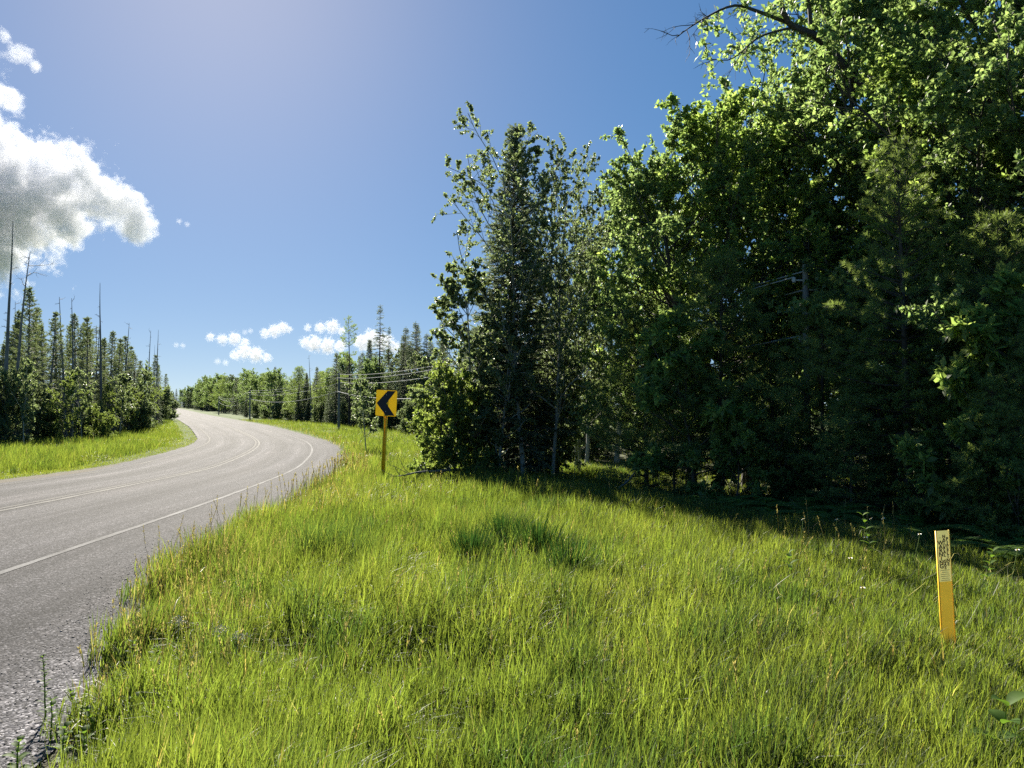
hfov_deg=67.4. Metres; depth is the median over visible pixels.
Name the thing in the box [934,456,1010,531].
bush
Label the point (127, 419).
bush
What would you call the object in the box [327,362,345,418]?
spruce tree
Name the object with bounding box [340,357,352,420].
spruce tree
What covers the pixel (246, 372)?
broadleaf tree
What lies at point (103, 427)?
bush
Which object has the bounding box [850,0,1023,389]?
oak tree
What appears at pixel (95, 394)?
dead tree
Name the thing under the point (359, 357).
spruce tree
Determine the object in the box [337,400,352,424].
bush
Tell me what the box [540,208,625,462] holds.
aspen tree
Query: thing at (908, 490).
bush
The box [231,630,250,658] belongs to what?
grass plume
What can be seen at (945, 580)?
pipeline marker
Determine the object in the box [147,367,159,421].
tamarack tree
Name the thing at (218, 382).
pine tree
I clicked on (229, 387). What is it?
broadleaf tree
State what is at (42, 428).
bush
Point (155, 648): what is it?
broadleaf weed
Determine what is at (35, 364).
tamarack tree
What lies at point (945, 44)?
oak tree
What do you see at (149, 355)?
dead tree
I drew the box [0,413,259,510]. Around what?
road marking
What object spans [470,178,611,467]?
aspen tree
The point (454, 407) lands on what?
bush
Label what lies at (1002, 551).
fern
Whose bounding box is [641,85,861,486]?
oak tree
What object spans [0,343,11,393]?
tamarack tree
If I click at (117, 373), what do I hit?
tamarack tree
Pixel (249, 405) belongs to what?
utility pole
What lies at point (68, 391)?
bush
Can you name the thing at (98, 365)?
tamarack tree
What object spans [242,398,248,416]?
spruce tree
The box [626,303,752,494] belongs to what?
oak sapling
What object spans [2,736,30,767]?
broadleaf weed
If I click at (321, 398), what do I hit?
tree
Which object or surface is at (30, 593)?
road
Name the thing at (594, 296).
oak tree
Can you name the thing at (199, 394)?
broadleaf tree
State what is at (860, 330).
birch tree
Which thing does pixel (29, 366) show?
aspen tree
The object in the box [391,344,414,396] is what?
aspen tree
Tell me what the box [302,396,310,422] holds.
spruce tree
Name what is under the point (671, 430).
pine tree
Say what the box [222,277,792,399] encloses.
overhead wire
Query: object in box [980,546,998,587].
broadleaf weed
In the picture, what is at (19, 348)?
dead tree
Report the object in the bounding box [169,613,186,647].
grass plume
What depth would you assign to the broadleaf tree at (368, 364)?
79.39 m
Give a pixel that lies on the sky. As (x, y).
(232, 183)
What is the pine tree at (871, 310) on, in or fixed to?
on the ground at (80, 470)
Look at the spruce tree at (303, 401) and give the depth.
105.74 m
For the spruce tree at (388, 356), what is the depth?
82.10 m
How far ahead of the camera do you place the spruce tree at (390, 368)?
89.37 m
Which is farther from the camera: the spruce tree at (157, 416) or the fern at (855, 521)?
the spruce tree at (157, 416)
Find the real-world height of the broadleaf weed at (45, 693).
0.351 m
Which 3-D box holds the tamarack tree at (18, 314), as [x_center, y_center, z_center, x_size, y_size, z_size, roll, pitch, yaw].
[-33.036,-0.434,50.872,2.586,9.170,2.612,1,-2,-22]
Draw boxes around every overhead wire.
[218,336,796,405]
[219,271,801,398]
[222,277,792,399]
[223,288,809,401]
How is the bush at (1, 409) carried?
on the ground at (80, 470)
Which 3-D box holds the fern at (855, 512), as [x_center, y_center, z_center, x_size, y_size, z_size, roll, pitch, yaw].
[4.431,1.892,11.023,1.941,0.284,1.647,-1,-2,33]
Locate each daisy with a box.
[856,586,864,617]
[1010,549,1019,587]
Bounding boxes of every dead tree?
[2,223,18,438]
[10,253,49,433]
[57,297,67,437]
[68,298,78,436]
[94,316,101,400]
[98,299,103,412]
[120,323,131,431]
[145,332,153,387]
[154,344,160,419]
[307,364,311,421]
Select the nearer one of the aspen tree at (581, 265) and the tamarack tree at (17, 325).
the aspen tree at (581, 265)
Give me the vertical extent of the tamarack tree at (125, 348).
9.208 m
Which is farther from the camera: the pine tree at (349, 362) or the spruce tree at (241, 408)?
the spruce tree at (241, 408)
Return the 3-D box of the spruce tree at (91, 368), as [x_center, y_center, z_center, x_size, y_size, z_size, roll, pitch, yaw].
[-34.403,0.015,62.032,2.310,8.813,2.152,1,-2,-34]
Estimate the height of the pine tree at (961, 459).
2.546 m
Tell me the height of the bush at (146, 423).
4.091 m
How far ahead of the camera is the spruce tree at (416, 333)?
72.13 m
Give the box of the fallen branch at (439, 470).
[381,461,469,476]
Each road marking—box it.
[0,409,312,574]
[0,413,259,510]
[0,416,256,508]
[3,417,209,484]
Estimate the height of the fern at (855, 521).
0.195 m
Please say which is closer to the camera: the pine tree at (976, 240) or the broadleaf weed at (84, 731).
the broadleaf weed at (84, 731)
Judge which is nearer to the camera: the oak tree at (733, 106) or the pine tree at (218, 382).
the oak tree at (733, 106)
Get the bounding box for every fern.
[703,497,797,513]
[732,497,851,517]
[767,503,891,524]
[810,511,872,523]
[837,517,927,531]
[846,515,998,548]
[882,527,980,543]
[935,533,1023,562]
[950,533,1023,559]
[958,536,1023,558]
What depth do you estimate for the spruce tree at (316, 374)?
125.31 m
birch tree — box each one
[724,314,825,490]
[791,291,931,505]
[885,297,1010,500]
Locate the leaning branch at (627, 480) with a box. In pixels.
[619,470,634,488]
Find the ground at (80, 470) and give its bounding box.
[0,406,1022,767]
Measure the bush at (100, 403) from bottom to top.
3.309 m
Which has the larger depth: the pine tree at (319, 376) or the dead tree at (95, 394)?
the pine tree at (319, 376)
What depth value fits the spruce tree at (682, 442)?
32.86 m
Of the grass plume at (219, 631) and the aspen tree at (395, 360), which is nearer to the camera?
the grass plume at (219, 631)
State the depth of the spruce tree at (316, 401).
101.89 m
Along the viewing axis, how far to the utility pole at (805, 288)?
14.62 m
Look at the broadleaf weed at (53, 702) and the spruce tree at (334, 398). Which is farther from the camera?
the spruce tree at (334, 398)
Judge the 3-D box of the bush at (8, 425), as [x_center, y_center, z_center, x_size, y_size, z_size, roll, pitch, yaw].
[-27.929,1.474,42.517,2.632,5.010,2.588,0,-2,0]
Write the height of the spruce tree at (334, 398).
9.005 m
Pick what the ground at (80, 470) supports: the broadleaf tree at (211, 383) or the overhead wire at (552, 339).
the broadleaf tree at (211, 383)
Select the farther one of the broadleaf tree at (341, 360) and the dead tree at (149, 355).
the broadleaf tree at (341, 360)
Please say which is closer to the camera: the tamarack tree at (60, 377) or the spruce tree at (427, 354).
the tamarack tree at (60, 377)
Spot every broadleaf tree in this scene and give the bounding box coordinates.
[178,388,185,407]
[181,385,193,408]
[192,383,200,409]
[193,381,204,410]
[195,375,213,409]
[199,381,215,403]
[199,383,213,410]
[208,382,229,411]
[209,373,225,393]
[218,381,242,411]
[234,371,259,413]
[236,368,255,381]
[239,385,260,414]
[243,375,265,406]
[260,368,291,416]
[321,351,361,406]
[351,355,394,416]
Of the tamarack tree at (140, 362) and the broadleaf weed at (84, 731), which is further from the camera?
the tamarack tree at (140, 362)
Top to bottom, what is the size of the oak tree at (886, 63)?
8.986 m
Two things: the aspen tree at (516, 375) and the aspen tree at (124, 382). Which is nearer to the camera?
the aspen tree at (516, 375)
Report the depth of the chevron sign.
18.38 m
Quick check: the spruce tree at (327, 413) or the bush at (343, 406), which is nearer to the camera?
the bush at (343, 406)
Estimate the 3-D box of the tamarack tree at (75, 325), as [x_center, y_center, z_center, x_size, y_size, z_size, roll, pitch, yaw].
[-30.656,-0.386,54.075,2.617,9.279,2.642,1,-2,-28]
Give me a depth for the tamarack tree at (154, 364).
92.44 m
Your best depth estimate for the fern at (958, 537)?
9.32 m
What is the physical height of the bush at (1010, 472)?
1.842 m
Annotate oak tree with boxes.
[568,113,810,483]
[570,152,695,478]
[576,76,862,491]
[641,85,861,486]
[644,0,1022,480]
[644,68,929,429]
[750,0,1023,429]
[765,0,1023,390]
[774,40,1012,494]
[832,19,1023,432]
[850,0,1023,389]
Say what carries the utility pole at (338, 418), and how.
on the ground at (80, 470)
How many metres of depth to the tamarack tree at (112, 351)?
60.09 m
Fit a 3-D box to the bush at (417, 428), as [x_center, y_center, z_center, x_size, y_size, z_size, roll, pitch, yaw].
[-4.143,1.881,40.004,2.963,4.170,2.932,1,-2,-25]
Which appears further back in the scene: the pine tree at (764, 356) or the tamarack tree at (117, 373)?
the tamarack tree at (117, 373)
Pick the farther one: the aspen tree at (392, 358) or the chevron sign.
the aspen tree at (392, 358)
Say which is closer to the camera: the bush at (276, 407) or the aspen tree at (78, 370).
the aspen tree at (78, 370)
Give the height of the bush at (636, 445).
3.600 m
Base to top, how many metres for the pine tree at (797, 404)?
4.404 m
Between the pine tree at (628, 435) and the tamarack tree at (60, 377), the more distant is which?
the tamarack tree at (60, 377)
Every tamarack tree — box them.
[0,332,13,375]
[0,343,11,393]
[3,309,26,393]
[8,286,47,439]
[8,319,26,422]
[8,327,31,381]
[25,308,48,398]
[30,325,48,432]
[31,326,58,434]
[31,343,40,391]
[37,311,68,432]
[47,353,62,429]
[53,334,70,428]
[57,313,96,436]
[57,325,78,382]
[61,344,75,433]
[68,322,95,427]
[74,317,108,433]
[81,328,98,400]
[93,337,114,403]
[94,343,108,398]
[96,331,121,431]
[103,338,129,431]
[112,343,127,425]
[120,336,136,427]
[124,346,135,405]
[131,351,140,391]
[135,369,142,424]
[137,360,147,397]
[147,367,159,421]
[150,355,161,395]
[155,365,164,403]
[162,374,168,388]
[431,340,447,396]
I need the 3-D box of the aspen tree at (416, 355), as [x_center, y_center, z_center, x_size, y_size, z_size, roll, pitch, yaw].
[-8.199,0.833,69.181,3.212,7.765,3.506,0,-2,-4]
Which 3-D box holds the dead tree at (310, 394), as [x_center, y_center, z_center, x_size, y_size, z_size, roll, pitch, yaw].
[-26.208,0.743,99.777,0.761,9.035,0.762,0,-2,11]
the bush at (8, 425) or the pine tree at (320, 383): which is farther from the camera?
the pine tree at (320, 383)
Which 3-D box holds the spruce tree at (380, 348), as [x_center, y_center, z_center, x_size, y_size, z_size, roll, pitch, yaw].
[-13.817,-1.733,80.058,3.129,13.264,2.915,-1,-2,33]
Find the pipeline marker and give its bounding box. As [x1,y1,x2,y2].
[935,530,955,649]
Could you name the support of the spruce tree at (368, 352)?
on the ground at (80, 470)
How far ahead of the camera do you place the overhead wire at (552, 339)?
43.61 m
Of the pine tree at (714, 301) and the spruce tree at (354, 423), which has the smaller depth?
the pine tree at (714, 301)
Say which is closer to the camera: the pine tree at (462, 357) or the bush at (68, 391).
the bush at (68, 391)
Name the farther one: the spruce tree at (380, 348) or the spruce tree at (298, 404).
the spruce tree at (298, 404)
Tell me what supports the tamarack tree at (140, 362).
on the ground at (80, 470)
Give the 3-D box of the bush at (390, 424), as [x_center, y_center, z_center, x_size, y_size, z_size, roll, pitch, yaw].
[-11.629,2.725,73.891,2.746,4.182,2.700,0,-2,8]
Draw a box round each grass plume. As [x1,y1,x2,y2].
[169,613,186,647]
[209,624,229,657]
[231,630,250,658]
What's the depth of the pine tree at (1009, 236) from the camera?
13.74 m
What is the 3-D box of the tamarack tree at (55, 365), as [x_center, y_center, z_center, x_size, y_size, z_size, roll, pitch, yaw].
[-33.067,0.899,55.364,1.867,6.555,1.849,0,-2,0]
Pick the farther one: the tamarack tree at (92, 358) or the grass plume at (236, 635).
the tamarack tree at (92, 358)
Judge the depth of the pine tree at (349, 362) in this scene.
84.02 m
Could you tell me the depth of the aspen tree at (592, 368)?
22.16 m
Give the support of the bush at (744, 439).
on the ground at (80, 470)
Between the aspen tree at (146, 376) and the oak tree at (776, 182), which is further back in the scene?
the aspen tree at (146, 376)
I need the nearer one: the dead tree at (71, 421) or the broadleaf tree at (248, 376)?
the dead tree at (71, 421)
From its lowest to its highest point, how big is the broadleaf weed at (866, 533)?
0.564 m
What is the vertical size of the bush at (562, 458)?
4.076 m
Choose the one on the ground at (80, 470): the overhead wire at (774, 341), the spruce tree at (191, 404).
the spruce tree at (191, 404)
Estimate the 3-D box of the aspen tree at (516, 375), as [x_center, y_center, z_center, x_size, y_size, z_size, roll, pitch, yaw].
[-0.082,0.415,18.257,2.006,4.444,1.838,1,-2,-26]
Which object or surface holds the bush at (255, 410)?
on the ground at (80, 470)
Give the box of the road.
[0,408,340,767]
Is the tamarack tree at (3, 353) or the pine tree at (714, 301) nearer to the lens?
the pine tree at (714, 301)
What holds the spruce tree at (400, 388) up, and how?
on the ground at (80, 470)
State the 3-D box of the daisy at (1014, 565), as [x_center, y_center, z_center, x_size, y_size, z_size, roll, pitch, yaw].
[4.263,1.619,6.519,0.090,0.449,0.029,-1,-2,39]
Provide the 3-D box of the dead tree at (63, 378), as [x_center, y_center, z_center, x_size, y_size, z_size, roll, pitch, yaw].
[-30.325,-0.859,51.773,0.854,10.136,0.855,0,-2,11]
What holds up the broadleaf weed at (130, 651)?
on the ground at (80, 470)
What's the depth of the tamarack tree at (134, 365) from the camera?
75.81 m
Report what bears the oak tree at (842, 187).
on the ground at (80, 470)
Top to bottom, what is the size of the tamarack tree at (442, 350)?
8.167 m
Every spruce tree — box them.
[38,345,49,381]
[44,317,70,432]
[73,334,98,431]
[91,326,106,408]
[126,355,139,425]
[152,376,163,425]
[188,389,193,407]
[207,381,215,410]
[230,379,239,413]
[238,375,247,414]
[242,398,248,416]
[272,373,284,414]
[293,391,302,421]
[296,373,313,421]
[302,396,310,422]
[308,367,321,422]
[310,368,322,416]
[322,392,333,423]
[324,353,345,424]
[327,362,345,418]
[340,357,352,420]
[349,353,370,426]
[350,340,377,426]
[350,395,359,427]
[351,356,363,395]
[364,305,390,427]
[382,326,393,421]
[388,335,409,426]
[389,363,394,422]
[393,328,411,427]
[400,321,423,427]
[405,326,421,392]
[416,334,431,425]
[419,341,435,428]
[425,344,435,408]
[433,322,454,373]
[446,123,581,477]
[459,344,473,422]
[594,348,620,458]
[673,390,703,456]
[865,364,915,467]
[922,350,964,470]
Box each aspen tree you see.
[7,358,39,445]
[62,367,96,437]
[106,373,141,433]
[133,370,153,420]
[222,374,238,403]
[265,378,283,411]
[345,378,379,449]
[380,349,402,389]
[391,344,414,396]
[403,351,432,429]
[409,257,520,472]
[431,101,608,474]
[450,349,464,374]
[467,309,549,466]
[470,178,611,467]
[489,136,623,479]
[529,263,611,466]
[539,222,612,467]
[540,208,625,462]
[579,203,666,463]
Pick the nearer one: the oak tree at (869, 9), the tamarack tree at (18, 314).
the oak tree at (869, 9)
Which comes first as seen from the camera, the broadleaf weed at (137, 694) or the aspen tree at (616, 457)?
the broadleaf weed at (137, 694)
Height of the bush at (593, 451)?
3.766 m
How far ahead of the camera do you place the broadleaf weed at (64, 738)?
3.45 m
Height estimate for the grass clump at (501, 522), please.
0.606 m
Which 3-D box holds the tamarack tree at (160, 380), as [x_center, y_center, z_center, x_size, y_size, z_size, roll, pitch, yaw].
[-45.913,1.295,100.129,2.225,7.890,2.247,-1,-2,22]
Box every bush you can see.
[0,366,38,444]
[0,375,7,442]
[16,386,64,440]
[38,400,64,438]
[45,372,92,440]
[76,399,105,436]
[83,403,116,439]
[102,378,125,432]
[113,383,144,432]
[123,391,157,431]
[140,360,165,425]
[150,384,173,421]
[166,392,180,420]
[251,400,260,417]
[257,399,272,418]
[270,400,283,419]
[281,402,294,420]
[310,402,324,422]
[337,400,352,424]
[366,399,382,427]
[378,394,401,429]
[396,397,420,432]
[404,380,455,447]
[406,359,503,479]
[488,349,592,472]
[568,381,615,460]
[616,406,664,457]
[685,394,778,500]
[887,451,968,531]
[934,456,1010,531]
[950,432,1023,544]
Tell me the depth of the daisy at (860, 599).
5.11 m
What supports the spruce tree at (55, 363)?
on the ground at (80, 470)
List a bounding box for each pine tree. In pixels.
[207,379,227,411]
[212,375,236,412]
[253,372,269,401]
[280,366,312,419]
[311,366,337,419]
[311,370,325,389]
[312,377,332,420]
[337,316,360,424]
[452,325,482,380]
[575,291,713,492]
[632,247,799,495]
[638,383,712,494]
[729,290,901,503]
[732,348,830,498]
[802,131,1002,514]
[807,321,930,513]
[894,208,1023,512]
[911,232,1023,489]
[911,372,1023,539]
[954,316,1023,526]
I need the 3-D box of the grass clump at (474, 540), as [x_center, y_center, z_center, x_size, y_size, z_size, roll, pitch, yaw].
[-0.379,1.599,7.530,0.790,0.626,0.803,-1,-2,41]
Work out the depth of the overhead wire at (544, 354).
45.36 m
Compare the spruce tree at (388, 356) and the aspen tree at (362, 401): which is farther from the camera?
the spruce tree at (388, 356)
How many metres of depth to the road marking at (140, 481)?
19.42 m
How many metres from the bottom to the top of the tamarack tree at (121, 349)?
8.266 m
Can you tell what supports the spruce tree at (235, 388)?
on the ground at (80, 470)
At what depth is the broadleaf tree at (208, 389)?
342.63 m
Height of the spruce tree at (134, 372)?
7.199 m
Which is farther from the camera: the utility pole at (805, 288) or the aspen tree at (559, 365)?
the aspen tree at (559, 365)
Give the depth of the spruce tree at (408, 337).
78.14 m
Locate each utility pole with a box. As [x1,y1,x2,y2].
[248,390,250,420]
[336,373,341,428]
[792,264,815,490]
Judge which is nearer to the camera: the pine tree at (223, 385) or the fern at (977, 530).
the fern at (977, 530)
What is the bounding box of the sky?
[0,0,1023,405]
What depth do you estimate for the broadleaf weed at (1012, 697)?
3.38 m
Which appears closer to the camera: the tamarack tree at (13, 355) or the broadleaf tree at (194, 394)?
the tamarack tree at (13, 355)
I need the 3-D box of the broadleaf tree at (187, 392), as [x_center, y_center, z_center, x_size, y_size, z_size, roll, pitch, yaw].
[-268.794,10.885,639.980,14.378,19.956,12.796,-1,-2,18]
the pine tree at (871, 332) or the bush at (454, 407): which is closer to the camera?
the pine tree at (871, 332)
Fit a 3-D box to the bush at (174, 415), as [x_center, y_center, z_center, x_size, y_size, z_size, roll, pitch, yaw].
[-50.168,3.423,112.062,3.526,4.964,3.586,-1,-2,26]
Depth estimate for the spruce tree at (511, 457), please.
18.94 m
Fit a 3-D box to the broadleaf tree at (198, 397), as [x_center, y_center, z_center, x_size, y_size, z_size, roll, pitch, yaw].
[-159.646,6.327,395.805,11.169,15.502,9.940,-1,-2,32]
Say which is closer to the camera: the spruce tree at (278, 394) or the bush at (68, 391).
the bush at (68, 391)
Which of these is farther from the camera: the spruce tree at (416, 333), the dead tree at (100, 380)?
the spruce tree at (416, 333)
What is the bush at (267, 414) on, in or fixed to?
on the ground at (80, 470)
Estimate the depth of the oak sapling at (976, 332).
10.09 m
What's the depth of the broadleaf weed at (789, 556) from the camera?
6.56 m
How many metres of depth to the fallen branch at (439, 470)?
17.60 m
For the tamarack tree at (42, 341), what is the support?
on the ground at (80, 470)
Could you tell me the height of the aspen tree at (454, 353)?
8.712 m
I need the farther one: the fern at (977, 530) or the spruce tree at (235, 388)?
the spruce tree at (235, 388)
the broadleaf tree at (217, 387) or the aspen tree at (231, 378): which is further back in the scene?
the broadleaf tree at (217, 387)
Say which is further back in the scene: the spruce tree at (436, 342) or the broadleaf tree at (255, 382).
the broadleaf tree at (255, 382)
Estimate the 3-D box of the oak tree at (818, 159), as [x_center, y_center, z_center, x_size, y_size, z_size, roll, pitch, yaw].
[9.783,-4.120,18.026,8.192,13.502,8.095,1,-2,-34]
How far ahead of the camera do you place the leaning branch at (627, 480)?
15.14 m
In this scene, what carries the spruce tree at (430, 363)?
on the ground at (80, 470)
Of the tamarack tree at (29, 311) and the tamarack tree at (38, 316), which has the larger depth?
the tamarack tree at (38, 316)
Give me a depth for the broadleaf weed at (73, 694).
3.90 m
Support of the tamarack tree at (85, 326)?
on the ground at (80, 470)
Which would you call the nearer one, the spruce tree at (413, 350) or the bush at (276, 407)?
the spruce tree at (413, 350)
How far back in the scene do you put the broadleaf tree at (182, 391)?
707.50 m
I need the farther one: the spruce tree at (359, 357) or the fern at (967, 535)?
the spruce tree at (359, 357)
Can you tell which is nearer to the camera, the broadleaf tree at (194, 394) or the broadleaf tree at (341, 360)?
the broadleaf tree at (341, 360)
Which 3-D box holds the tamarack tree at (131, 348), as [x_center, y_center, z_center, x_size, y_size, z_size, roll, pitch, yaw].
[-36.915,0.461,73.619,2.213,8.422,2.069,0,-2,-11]
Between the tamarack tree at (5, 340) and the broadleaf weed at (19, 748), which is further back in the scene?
the tamarack tree at (5, 340)
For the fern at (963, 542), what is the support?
on the ground at (80, 470)
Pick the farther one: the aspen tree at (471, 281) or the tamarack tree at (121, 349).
the tamarack tree at (121, 349)
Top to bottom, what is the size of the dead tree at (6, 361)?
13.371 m
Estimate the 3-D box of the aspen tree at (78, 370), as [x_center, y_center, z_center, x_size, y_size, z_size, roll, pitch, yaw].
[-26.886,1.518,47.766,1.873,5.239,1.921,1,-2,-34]
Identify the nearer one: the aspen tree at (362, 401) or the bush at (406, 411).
the aspen tree at (362, 401)
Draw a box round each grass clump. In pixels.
[423,519,506,561]
[476,504,536,547]
[492,508,579,558]
[520,523,613,577]
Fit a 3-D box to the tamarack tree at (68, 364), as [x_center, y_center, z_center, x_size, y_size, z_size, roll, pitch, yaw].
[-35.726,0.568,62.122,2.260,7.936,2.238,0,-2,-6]
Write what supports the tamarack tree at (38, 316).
on the ground at (80, 470)
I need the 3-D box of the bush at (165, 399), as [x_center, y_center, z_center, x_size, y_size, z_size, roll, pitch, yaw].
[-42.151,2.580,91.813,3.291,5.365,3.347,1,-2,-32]
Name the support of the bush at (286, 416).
on the ground at (80, 470)
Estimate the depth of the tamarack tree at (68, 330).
63.23 m
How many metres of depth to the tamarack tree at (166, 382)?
117.78 m
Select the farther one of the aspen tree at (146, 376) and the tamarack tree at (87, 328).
the aspen tree at (146, 376)
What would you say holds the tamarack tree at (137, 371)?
on the ground at (80, 470)
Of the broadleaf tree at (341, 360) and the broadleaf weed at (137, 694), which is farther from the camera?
the broadleaf tree at (341, 360)
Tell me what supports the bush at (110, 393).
on the ground at (80, 470)
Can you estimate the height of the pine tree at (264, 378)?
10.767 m
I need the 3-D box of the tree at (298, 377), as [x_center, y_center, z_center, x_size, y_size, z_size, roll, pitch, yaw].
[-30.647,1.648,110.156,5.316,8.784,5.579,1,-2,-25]
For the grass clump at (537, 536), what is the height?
0.622 m
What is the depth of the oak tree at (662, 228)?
16.49 m
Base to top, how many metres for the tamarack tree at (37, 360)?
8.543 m
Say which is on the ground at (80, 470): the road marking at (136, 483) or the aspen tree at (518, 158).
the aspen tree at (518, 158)
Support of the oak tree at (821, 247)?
on the ground at (80, 470)
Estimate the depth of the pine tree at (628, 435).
16.06 m
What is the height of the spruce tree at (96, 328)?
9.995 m
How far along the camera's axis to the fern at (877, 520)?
10.44 m
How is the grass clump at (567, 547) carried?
on the ground at (80, 470)
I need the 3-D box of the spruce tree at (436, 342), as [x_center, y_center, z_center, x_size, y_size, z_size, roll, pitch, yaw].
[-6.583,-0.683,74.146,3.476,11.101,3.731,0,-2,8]
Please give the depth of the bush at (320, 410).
95.57 m
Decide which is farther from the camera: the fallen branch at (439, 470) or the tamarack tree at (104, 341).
the tamarack tree at (104, 341)
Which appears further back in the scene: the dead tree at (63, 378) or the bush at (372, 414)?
the bush at (372, 414)
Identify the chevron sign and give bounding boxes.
[375,390,396,476]
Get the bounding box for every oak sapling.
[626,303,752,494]
[889,260,1023,521]
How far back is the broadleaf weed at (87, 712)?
3.63 m
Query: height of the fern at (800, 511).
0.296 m
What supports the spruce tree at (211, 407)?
on the ground at (80, 470)
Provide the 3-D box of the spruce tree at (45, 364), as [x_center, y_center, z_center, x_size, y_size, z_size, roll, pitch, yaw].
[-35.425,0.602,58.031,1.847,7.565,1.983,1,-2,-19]
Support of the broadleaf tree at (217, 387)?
on the ground at (80, 470)
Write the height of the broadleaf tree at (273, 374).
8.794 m
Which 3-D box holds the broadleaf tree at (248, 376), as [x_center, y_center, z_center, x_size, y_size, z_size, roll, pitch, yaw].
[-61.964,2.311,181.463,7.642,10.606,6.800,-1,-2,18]
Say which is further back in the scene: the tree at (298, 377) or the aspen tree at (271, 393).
the aspen tree at (271, 393)
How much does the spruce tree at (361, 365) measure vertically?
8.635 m
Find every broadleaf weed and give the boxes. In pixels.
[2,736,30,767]
[39,654,52,718]
[41,696,62,738]
[51,721,76,761]
[65,689,83,719]
[75,725,95,766]
[82,706,105,742]
[123,640,138,673]
[128,692,141,719]
[151,646,163,668]
[782,548,802,574]
[858,512,876,555]
[970,691,1023,766]
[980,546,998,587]
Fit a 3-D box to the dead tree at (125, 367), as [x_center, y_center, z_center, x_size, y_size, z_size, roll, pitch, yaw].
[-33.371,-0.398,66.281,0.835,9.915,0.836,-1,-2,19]
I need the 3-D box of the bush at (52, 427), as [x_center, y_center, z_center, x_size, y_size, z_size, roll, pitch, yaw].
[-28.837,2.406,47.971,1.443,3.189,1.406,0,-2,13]
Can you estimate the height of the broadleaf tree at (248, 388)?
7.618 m
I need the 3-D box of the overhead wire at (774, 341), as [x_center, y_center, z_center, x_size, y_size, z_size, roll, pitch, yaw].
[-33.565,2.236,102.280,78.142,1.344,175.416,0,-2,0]
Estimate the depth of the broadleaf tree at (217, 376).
364.55 m
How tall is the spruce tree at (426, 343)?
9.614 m
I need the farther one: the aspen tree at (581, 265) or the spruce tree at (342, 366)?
the spruce tree at (342, 366)
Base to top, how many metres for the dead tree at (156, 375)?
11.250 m
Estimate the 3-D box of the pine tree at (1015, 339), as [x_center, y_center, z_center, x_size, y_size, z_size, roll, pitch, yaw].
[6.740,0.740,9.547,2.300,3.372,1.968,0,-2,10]

